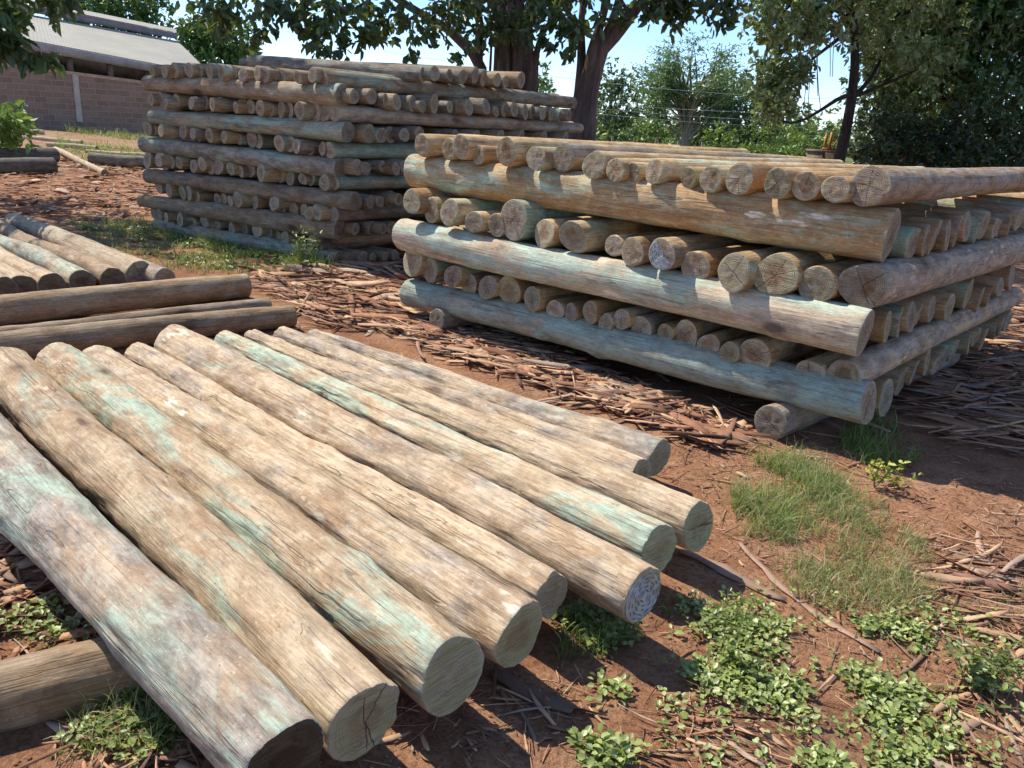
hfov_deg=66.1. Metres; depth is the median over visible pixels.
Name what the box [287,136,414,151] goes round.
wooden pole
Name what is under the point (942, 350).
wooden pole
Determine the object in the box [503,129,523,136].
wooden pole
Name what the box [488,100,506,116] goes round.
wooden pole
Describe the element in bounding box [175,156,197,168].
wooden pole
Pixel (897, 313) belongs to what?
wooden pole
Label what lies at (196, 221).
wooden pole
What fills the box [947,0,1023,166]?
evergreen tree
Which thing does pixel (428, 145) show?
wooden pole
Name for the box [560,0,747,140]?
forked tree
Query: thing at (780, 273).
wooden pole
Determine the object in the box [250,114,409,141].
wooden pole
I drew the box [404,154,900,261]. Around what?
wooden pole
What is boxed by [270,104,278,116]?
wooden pole
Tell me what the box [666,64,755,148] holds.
broadleaf tree
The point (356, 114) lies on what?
wooden pole
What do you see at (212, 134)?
wooden pole
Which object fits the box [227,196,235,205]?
wooden pole
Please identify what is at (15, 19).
drooping tree
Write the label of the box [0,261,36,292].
wooden pole
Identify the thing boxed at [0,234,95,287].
wooden pole
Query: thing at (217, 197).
wooden pole
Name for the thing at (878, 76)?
evergreen tree
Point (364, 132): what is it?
wooden pole
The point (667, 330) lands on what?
wooden pole
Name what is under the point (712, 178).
wooden pole
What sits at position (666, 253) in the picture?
wooden pole
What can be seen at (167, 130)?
wooden pole
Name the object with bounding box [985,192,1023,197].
wooden pole
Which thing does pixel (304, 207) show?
wooden pole
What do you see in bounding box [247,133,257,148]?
wooden pole
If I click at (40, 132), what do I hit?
fallen log
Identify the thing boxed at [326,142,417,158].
wooden pole
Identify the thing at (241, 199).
wooden pole
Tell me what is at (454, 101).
wooden pole
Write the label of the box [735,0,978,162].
drooping crown tree
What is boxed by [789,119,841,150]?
broadleaf tree
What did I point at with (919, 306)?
wooden pole
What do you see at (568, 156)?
wooden pole
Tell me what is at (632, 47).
sky
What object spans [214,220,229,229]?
wooden pole
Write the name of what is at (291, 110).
wooden pole
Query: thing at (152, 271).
wooden pole
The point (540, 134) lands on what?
wooden pole
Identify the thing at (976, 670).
upright weed
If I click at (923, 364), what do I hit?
wooden pole
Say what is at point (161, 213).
wooden pole
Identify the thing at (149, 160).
wooden pole
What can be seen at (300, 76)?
wooden pole
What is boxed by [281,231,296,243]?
wooden pole
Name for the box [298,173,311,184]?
wooden pole
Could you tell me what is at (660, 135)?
broadleaf tree
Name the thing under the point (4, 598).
bark strip
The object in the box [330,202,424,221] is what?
wooden pole
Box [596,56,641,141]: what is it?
tall gum tree
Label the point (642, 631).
soil crumbs
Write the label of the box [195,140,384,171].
wooden pole
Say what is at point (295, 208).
wooden pole
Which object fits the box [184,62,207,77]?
wooden pole
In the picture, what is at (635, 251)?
wooden pole
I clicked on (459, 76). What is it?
wooden pole
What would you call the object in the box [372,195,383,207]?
wooden pole
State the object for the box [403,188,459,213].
wooden pole
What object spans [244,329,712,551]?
wooden pole
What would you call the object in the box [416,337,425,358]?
bark strip
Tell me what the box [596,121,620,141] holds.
green bush
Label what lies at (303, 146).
wooden pole
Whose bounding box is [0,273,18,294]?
wooden pole
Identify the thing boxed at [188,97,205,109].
wooden pole
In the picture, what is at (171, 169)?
wooden pole
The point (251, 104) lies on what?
wooden pole
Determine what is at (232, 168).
wooden pole
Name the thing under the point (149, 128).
wooden pole
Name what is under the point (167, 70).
wooden pole
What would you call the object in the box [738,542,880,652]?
bark strip
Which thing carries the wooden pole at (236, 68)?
on the wooden pole at (320, 94)
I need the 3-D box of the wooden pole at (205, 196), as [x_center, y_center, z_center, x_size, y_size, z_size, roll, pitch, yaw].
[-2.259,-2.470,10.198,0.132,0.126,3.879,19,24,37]
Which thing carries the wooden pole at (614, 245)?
on the wooden pole at (840, 327)
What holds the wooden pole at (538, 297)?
on the wooden pole at (826, 394)
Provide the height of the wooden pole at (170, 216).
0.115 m
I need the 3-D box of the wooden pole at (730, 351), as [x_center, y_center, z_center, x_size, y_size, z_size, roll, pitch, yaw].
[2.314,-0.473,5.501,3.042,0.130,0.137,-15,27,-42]
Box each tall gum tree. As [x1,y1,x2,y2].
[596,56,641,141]
[612,81,665,141]
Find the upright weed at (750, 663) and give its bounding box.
[722,646,767,676]
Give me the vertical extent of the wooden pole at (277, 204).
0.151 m
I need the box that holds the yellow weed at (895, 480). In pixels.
[880,467,921,488]
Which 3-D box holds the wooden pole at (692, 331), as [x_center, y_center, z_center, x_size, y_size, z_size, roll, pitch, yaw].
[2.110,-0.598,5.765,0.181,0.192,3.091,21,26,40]
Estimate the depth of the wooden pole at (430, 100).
8.24 m
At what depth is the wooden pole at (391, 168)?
8.08 m
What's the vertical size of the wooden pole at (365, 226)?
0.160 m
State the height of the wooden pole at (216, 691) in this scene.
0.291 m
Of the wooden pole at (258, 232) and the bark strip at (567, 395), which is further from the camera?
the wooden pole at (258, 232)
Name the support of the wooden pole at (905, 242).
on the wooden pole at (870, 285)
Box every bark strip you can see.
[0,595,52,602]
[145,734,186,766]
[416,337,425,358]
[491,668,574,713]
[536,372,611,400]
[678,549,785,600]
[715,713,779,766]
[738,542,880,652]
[761,443,826,457]
[898,612,944,674]
[918,717,985,767]
[937,431,994,439]
[946,562,1004,582]
[975,531,997,570]
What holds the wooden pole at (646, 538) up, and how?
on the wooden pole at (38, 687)
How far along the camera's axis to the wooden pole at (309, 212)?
7.92 m
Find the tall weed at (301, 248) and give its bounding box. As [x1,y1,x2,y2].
[290,225,323,264]
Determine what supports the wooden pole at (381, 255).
on the ground at (696, 576)
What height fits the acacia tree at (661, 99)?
7.001 m
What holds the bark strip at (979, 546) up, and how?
on the ground at (696, 576)
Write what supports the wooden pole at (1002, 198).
on the wooden pole at (998, 201)
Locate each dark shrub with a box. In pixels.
[847,94,932,165]
[899,92,995,167]
[946,93,1023,167]
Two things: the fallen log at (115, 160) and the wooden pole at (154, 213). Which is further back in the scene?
the fallen log at (115, 160)
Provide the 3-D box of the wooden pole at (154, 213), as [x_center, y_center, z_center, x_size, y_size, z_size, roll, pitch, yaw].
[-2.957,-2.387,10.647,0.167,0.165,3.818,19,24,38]
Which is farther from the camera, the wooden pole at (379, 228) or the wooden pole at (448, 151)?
the wooden pole at (379, 228)
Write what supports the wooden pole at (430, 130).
on the wooden pole at (212, 134)
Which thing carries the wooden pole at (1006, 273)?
on the wooden pole at (512, 290)
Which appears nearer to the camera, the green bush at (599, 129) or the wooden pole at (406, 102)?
the wooden pole at (406, 102)
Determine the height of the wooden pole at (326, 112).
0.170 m
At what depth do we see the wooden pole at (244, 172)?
8.37 m
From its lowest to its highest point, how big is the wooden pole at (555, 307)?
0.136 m
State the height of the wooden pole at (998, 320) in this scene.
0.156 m
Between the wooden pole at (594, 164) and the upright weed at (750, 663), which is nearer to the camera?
the upright weed at (750, 663)
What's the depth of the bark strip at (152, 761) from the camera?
2.03 m
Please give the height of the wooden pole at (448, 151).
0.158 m
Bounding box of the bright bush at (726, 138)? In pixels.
[701,119,739,147]
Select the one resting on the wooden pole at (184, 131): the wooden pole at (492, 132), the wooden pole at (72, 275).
the wooden pole at (492, 132)
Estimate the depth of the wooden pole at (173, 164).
8.81 m
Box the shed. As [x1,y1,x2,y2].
[1,0,200,80]
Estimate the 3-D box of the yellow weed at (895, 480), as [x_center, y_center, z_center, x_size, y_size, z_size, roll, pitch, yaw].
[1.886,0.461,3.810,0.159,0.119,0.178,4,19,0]
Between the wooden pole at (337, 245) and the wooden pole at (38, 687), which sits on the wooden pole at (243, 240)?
the wooden pole at (337, 245)
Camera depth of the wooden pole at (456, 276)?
5.77 m
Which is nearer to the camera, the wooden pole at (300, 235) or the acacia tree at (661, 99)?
the wooden pole at (300, 235)
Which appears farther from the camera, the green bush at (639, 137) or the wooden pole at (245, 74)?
the green bush at (639, 137)
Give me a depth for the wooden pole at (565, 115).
9.93 m
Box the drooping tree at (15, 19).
[0,0,85,79]
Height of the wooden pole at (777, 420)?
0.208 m
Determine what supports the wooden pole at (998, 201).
on the wooden pole at (780, 273)
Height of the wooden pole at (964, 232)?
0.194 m
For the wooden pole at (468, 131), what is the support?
on the wooden pole at (184, 131)
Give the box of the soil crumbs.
[0,313,1023,767]
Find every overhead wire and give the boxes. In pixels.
[385,51,825,98]
[597,108,838,121]
[603,103,843,113]
[603,114,868,128]
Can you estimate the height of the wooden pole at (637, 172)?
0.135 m
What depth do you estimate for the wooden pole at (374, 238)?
8.34 m
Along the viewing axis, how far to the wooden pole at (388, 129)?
8.06 m
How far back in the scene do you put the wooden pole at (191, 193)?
8.77 m
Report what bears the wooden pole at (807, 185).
on the wooden pole at (853, 230)
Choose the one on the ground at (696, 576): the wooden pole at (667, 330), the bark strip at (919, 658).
the bark strip at (919, 658)
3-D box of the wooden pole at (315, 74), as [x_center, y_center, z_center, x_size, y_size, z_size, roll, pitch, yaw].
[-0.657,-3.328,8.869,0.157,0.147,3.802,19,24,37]
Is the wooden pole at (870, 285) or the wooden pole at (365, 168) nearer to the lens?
the wooden pole at (870, 285)
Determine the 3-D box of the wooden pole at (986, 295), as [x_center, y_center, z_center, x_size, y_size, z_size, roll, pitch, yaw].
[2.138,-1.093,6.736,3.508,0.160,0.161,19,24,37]
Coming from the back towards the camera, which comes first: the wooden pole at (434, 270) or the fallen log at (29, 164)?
the fallen log at (29, 164)
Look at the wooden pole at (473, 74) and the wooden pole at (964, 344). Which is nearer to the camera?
the wooden pole at (964, 344)
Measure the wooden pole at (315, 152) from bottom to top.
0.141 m
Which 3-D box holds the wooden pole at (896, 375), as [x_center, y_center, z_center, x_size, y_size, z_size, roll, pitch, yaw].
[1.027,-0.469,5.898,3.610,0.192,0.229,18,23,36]
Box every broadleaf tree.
[61,0,175,37]
[164,0,264,65]
[538,56,556,93]
[596,111,680,143]
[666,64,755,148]
[729,87,822,150]
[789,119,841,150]
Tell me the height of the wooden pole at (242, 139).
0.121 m
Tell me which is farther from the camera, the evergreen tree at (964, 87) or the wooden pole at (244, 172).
the evergreen tree at (964, 87)
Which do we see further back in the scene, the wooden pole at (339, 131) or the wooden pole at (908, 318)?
the wooden pole at (339, 131)
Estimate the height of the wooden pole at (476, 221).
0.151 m
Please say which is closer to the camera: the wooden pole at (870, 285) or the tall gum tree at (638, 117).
the wooden pole at (870, 285)
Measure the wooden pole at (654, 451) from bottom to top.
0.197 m
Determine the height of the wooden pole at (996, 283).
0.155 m
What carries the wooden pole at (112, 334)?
on the ground at (696, 576)
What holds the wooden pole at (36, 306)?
on the ground at (696, 576)
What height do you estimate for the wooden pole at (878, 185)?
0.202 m
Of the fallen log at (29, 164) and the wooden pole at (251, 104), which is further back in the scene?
the fallen log at (29, 164)
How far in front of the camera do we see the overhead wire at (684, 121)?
35.88 m
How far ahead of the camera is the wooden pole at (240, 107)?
8.12 m
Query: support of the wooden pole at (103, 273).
on the ground at (696, 576)
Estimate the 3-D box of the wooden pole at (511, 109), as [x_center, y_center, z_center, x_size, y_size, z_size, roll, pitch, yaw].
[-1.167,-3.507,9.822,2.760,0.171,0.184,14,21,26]
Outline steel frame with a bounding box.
[822,132,837,150]
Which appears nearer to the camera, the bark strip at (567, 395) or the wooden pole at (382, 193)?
the bark strip at (567, 395)
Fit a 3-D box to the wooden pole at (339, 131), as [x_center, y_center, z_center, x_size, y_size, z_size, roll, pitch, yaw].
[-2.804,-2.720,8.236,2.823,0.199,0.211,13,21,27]
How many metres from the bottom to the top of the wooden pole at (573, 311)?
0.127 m
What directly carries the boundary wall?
on the ground at (696, 576)
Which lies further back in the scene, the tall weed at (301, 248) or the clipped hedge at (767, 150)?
the clipped hedge at (767, 150)
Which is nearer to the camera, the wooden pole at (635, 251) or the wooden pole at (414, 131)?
the wooden pole at (635, 251)
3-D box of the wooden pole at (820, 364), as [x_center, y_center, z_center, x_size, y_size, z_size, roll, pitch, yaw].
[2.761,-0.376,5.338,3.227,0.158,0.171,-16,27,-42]
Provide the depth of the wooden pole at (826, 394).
4.75 m
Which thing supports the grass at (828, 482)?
on the ground at (696, 576)
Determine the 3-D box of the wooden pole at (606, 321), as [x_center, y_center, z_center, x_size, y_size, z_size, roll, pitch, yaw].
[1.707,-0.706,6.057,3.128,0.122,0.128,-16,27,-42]
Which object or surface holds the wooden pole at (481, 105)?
on the wooden pole at (207, 102)
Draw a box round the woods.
[546,106,1006,157]
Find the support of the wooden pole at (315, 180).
on the wooden pole at (345, 200)
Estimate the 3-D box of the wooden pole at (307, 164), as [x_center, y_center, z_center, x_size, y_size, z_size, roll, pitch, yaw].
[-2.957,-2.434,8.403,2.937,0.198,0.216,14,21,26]
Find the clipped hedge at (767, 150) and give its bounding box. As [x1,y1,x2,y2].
[740,142,809,156]
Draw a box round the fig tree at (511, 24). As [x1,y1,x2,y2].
[174,0,594,105]
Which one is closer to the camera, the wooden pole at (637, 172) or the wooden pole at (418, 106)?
the wooden pole at (637, 172)
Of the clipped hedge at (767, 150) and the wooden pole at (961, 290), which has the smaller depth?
the wooden pole at (961, 290)
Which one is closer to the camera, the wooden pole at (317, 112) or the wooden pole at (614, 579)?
the wooden pole at (614, 579)
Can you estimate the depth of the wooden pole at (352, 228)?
8.00 m
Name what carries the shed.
on the ground at (696, 576)
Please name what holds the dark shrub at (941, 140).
on the ground at (696, 576)
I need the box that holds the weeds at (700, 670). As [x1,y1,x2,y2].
[0,222,1022,767]
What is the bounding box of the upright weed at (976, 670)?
[941,637,1023,713]
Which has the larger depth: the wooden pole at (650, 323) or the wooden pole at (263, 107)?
the wooden pole at (263, 107)
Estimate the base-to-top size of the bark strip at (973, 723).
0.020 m
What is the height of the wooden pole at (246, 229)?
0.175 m
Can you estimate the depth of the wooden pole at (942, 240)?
4.59 m
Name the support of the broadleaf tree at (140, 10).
on the ground at (696, 576)
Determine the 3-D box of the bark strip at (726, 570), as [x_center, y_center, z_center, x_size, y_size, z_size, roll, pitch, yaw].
[0.835,0.724,3.003,0.073,0.025,0.440,-14,26,-43]
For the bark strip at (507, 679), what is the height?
0.014 m
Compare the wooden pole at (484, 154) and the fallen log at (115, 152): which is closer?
the wooden pole at (484, 154)
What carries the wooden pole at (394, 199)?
on the wooden pole
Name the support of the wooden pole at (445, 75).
on the wooden pole at (179, 71)
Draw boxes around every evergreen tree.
[837,0,965,161]
[878,0,1022,167]
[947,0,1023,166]
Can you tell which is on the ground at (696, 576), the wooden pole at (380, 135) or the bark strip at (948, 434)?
the bark strip at (948, 434)
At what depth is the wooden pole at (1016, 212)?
5.86 m
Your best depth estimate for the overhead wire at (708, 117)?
35.80 m
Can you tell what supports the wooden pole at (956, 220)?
on the wooden pole at (522, 218)
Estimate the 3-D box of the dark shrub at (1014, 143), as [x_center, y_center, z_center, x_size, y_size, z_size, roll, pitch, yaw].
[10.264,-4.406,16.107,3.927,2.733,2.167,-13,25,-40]
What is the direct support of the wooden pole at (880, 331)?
on the wooden pole at (512, 290)
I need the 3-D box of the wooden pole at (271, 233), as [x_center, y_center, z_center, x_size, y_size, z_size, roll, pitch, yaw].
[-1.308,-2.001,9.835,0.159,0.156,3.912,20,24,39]
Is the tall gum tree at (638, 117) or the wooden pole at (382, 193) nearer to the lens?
the wooden pole at (382, 193)
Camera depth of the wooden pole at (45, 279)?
6.05 m
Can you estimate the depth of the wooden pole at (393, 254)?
8.50 m
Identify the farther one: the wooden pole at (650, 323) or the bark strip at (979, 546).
the wooden pole at (650, 323)
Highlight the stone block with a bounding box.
[806,149,834,158]
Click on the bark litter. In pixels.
(364, 295)
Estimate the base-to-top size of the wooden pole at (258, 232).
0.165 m
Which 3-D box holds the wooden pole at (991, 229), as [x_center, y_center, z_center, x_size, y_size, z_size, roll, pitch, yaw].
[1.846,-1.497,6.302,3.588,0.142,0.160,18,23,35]
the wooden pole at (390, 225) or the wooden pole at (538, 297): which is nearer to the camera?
the wooden pole at (538, 297)
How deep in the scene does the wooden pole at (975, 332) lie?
5.70 m
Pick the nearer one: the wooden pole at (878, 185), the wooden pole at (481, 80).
the wooden pole at (878, 185)
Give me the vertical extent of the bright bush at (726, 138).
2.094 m
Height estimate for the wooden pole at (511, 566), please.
0.173 m
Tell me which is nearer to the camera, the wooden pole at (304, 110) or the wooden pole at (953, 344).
the wooden pole at (953, 344)
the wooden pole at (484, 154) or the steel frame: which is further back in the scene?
the steel frame
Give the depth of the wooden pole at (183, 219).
8.93 m
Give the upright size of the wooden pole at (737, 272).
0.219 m
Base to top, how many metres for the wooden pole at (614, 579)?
0.266 m
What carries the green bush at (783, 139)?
on the ground at (696, 576)
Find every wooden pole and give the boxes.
[0,220,125,284]
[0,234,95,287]
[0,246,65,290]
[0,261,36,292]
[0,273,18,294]
[0,273,251,325]
[0,298,271,331]
[0,305,296,359]
[0,347,399,760]
[0,413,323,767]
[0,637,145,733]
[3,213,148,282]
[28,217,174,280]
[35,342,483,716]
[82,345,541,667]
[125,342,567,618]
[137,137,345,177]
[137,194,345,240]
[141,75,346,107]
[142,169,361,210]
[143,122,156,135]
[143,153,161,167]
[147,110,354,142]
[148,94,160,106]
[149,66,161,76]
[151,208,157,218]
[153,217,344,262]
[154,124,158,135]
[154,324,660,622]
[155,153,171,167]
[155,184,166,193]
[157,209,168,219]
[158,91,203,107]
[158,124,179,137]
[161,64,174,78]
[162,167,189,170]
[164,97,197,111]
[164,212,177,221]
[166,184,180,197]
[169,139,360,175]
[170,156,177,168]
[171,62,187,77]
[172,134,181,138]
[173,94,202,105]
[175,110,374,142]
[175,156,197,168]
[176,139,370,174]
[176,197,359,234]
[177,212,196,226]
[179,125,190,138]
[179,186,187,199]
[183,170,373,208]
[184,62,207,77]
[186,186,213,200]
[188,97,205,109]
[190,128,206,139]
[190,160,207,172]
[192,217,202,225]
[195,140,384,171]
[195,192,219,201]
[198,64,206,76]
[198,157,214,170]
[200,217,215,227]
[203,95,217,109]
[205,127,223,143]
[206,63,230,78]
[208,164,215,174]
[210,97,238,112]
[214,159,405,174]
[214,193,222,202]
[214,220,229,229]
[214,330,676,571]
[218,65,234,80]
[221,131,246,143]
[221,193,232,203]
[222,174,392,206]
[226,162,244,174]
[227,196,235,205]
[227,230,367,260]
[229,222,241,233]
[231,65,254,78]
[233,101,257,114]
[233,188,409,207]
[237,133,247,144]
[238,58,439,80]
[238,68,254,81]
[238,98,248,101]
[239,166,257,177]
[240,224,252,234]
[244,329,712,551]
[245,165,257,176]
[246,54,424,82]
[247,99,257,113]
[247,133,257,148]
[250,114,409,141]
[252,189,407,208]
[252,215,424,237]
[254,65,304,80]
[255,100,278,115]
[256,134,275,148]
[257,163,280,181]
[263,68,279,82]
[266,217,425,237]
[269,192,405,210]
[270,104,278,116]
[273,326,650,478]
[274,135,414,151]
[275,220,426,238]
[277,68,295,81]
[278,102,288,117]
[279,171,287,182]
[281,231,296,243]
[286,172,308,185]
[287,103,296,117]
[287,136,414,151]
[289,198,402,213]
[292,139,414,153]
[293,70,310,84]
[294,101,313,119]
[297,221,441,243]
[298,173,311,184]
[301,200,402,215]
[305,206,315,219]
[308,67,558,94]
[308,147,319,155]
[308,226,458,247]
[308,329,670,475]
[309,172,378,185]
[313,104,389,124]
[313,201,402,220]
[317,223,458,250]
[319,142,355,155]
[319,174,386,190]
[321,69,576,108]
[321,104,573,122]
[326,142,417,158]
[330,106,583,133]
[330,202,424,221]
[334,175,414,190]
[342,88,358,103]
[342,252,354,263]
[349,220,374,235]
[350,92,386,108]
[352,247,388,261]
[356,88,376,103]
[366,246,398,261]
[366,251,375,260]
[369,220,386,233]
[370,161,399,175]
[370,219,395,234]
[371,62,478,83]
[372,124,423,139]
[372,127,386,142]
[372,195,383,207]
[373,125,394,142]
[376,158,404,175]
[377,92,437,113]
[382,93,400,110]
[387,192,402,205]
[392,218,874,356]
[399,95,415,111]
[399,278,876,424]
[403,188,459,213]
[403,252,427,276]
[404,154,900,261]
[408,125,457,134]
[411,125,479,134]
[412,99,425,112]
[415,134,679,156]
[424,257,457,282]
[425,196,470,222]
[429,308,477,328]
[437,68,452,81]
[437,100,452,112]
[437,126,503,136]
[438,97,459,112]
[440,198,504,225]
[441,69,467,83]
[442,138,460,159]
[444,265,485,287]
[453,98,472,115]
[453,134,502,159]
[453,226,891,342]
[457,287,893,416]
[459,225,915,332]
[461,271,496,292]
[462,97,489,114]
[464,69,486,85]
[465,210,500,231]
[473,145,499,164]
[475,105,498,116]
[478,274,503,298]
[484,72,500,86]
[484,75,508,88]
[487,71,524,87]
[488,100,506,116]
[488,213,505,236]
[489,232,903,337]
[497,136,749,166]
[499,276,543,302]
[501,199,593,240]
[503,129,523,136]
[505,101,517,116]
[506,103,527,119]
[524,131,546,137]
[524,284,585,311]
[526,104,534,119]
[526,146,556,170]
[529,107,545,119]
[535,106,552,120]
[535,216,614,247]
[546,293,600,317]
[547,131,568,138]
[551,108,561,122]
[553,142,810,171]
[555,108,571,121]
[559,219,677,252]
[565,297,604,320]
[582,151,844,178]
[583,298,635,323]
[598,311,615,329]
[605,229,683,255]
[606,158,739,181]
[614,305,659,329]
[622,230,704,265]
[627,162,648,182]
[631,310,687,334]
[645,158,867,183]
[649,233,748,269]
[658,317,691,339]
[676,317,729,344]
[680,166,706,188]
[681,243,774,278]
[697,327,755,351]
[700,165,923,192]
[718,246,798,292]
[719,333,763,362]
[725,161,866,194]
[741,335,820,366]
[754,249,852,294]
[754,353,959,439]
[764,167,858,198]
[792,171,856,200]
[796,295,991,375]
[798,238,983,301]
[802,348,908,395]
[821,176,1023,202]
[823,199,963,247]
[826,286,1023,381]
[838,231,1023,308]
[852,165,1023,206]
[883,203,970,241]
[887,226,920,257]
[900,221,929,256]
[901,214,950,250]
[901,215,941,254]
[902,359,918,384]
[903,299,922,325]
[905,202,990,238]
[905,293,935,322]
[910,198,1023,230]
[913,349,930,375]
[921,290,954,319]
[926,354,940,374]
[931,344,949,366]
[932,278,973,308]
[940,338,959,361]
[952,333,970,354]
[953,285,984,311]
[956,228,977,243]
[957,196,1023,227]
[963,327,981,346]
[968,195,1023,201]
[969,326,988,350]
[973,274,1003,295]
[973,283,993,306]
[977,321,996,339]
[982,217,998,238]
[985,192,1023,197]
[985,264,1014,289]
[987,315,1004,335]
[991,212,1011,236]
[994,218,1002,236]
[998,310,1012,330]
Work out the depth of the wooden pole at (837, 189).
3.95 m
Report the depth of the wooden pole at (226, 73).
8.05 m
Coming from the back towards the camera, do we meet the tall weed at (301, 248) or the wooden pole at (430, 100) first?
the wooden pole at (430, 100)
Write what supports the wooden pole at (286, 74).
on the wooden pole at (320, 94)
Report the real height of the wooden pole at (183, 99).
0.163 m
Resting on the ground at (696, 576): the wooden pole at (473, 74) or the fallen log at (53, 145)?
the fallen log at (53, 145)
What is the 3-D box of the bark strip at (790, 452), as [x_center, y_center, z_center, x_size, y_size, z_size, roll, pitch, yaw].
[1.477,0.358,4.137,0.335,0.028,0.021,14,21,27]
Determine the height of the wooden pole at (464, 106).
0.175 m
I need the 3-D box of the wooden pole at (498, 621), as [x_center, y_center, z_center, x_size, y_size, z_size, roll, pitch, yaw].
[-1.163,0.295,3.340,0.243,0.236,3.418,-14,24,-43]
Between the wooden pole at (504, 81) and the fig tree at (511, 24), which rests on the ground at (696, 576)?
the fig tree at (511, 24)
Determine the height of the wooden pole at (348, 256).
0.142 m
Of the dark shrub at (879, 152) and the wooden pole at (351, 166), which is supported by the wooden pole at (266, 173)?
the wooden pole at (351, 166)
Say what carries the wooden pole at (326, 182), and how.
on the wooden pole at (345, 200)
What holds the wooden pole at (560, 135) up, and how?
on the wooden pole at (184, 131)
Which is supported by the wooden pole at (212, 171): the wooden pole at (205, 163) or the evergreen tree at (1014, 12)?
the wooden pole at (205, 163)
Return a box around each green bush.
[0,99,40,153]
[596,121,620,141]
[618,117,676,144]
[733,113,806,154]
[785,104,853,151]
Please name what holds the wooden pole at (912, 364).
on the wooden pole at (777, 420)
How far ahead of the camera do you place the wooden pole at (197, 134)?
8.49 m
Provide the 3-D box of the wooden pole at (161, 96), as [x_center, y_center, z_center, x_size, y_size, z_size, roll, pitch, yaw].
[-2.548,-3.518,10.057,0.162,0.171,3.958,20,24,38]
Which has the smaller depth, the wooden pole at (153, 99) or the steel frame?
the wooden pole at (153, 99)
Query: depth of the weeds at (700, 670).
2.39 m
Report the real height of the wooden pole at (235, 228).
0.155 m
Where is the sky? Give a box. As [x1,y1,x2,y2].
[34,0,1021,139]
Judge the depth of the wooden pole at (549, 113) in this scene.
9.75 m
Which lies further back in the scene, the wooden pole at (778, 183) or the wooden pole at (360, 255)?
the wooden pole at (360, 255)
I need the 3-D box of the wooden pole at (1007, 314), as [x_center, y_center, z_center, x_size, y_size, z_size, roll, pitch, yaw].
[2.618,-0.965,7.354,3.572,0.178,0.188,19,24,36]
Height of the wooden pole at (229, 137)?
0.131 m
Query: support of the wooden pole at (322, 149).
on the wooden pole at (307, 164)
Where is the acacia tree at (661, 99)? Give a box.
[623,27,755,145]
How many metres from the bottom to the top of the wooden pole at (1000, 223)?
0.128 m
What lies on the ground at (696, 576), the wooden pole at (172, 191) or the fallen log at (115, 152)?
the fallen log at (115, 152)
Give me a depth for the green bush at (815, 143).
26.56 m
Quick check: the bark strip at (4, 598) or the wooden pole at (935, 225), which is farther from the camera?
the wooden pole at (935, 225)
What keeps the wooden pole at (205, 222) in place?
on the wooden pole at (243, 240)
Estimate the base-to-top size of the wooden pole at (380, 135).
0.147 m
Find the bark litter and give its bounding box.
[0,141,1023,767]
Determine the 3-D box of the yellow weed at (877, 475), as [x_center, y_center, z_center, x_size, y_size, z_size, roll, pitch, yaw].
[1.784,0.428,3.782,0.181,0.188,0.126,4,19,0]
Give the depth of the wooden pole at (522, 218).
5.32 m
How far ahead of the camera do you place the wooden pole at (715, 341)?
4.63 m
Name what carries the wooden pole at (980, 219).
on the wooden pole at (522, 218)
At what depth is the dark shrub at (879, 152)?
15.51 m
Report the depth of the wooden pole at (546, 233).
5.19 m
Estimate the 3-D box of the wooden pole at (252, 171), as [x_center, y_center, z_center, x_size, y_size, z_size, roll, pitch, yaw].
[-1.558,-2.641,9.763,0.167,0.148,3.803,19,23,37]
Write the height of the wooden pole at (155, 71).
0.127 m
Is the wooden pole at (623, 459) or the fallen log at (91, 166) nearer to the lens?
the wooden pole at (623, 459)
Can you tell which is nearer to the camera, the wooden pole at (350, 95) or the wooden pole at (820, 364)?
the wooden pole at (820, 364)
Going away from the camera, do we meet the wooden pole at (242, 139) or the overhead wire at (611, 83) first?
the wooden pole at (242, 139)
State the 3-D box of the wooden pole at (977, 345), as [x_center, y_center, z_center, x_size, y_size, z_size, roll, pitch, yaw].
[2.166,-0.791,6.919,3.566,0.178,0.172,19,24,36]
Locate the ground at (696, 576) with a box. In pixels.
[0,128,1023,767]
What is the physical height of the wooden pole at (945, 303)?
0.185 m
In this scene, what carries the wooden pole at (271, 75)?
on the wooden pole at (320, 94)
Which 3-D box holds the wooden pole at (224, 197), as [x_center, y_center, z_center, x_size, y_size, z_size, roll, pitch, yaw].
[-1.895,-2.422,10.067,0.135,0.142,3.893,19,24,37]
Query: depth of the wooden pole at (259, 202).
8.36 m
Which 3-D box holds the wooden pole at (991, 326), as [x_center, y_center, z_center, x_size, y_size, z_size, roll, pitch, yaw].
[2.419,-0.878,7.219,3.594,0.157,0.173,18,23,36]
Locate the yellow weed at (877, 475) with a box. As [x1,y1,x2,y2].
[865,458,909,487]
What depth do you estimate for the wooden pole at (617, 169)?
4.79 m
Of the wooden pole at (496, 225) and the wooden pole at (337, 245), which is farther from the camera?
the wooden pole at (337, 245)
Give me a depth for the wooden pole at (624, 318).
4.94 m
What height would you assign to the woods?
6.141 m
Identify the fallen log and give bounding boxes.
[0,147,59,162]
[0,157,57,174]
[22,135,83,142]
[30,129,44,134]
[46,142,98,149]
[54,146,108,175]
[85,149,144,155]
[87,152,145,167]
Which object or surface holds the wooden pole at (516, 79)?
on the wooden pole at (202, 68)
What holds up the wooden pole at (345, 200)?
on the wooden pole at (160, 189)
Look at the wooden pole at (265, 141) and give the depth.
8.24 m
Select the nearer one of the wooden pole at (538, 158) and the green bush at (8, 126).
the wooden pole at (538, 158)
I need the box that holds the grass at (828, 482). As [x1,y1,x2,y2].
[2,122,1023,767]
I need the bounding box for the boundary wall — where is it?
[0,63,194,140]
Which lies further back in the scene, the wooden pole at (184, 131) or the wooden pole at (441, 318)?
the wooden pole at (184, 131)
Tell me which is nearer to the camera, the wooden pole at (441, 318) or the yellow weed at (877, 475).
the yellow weed at (877, 475)

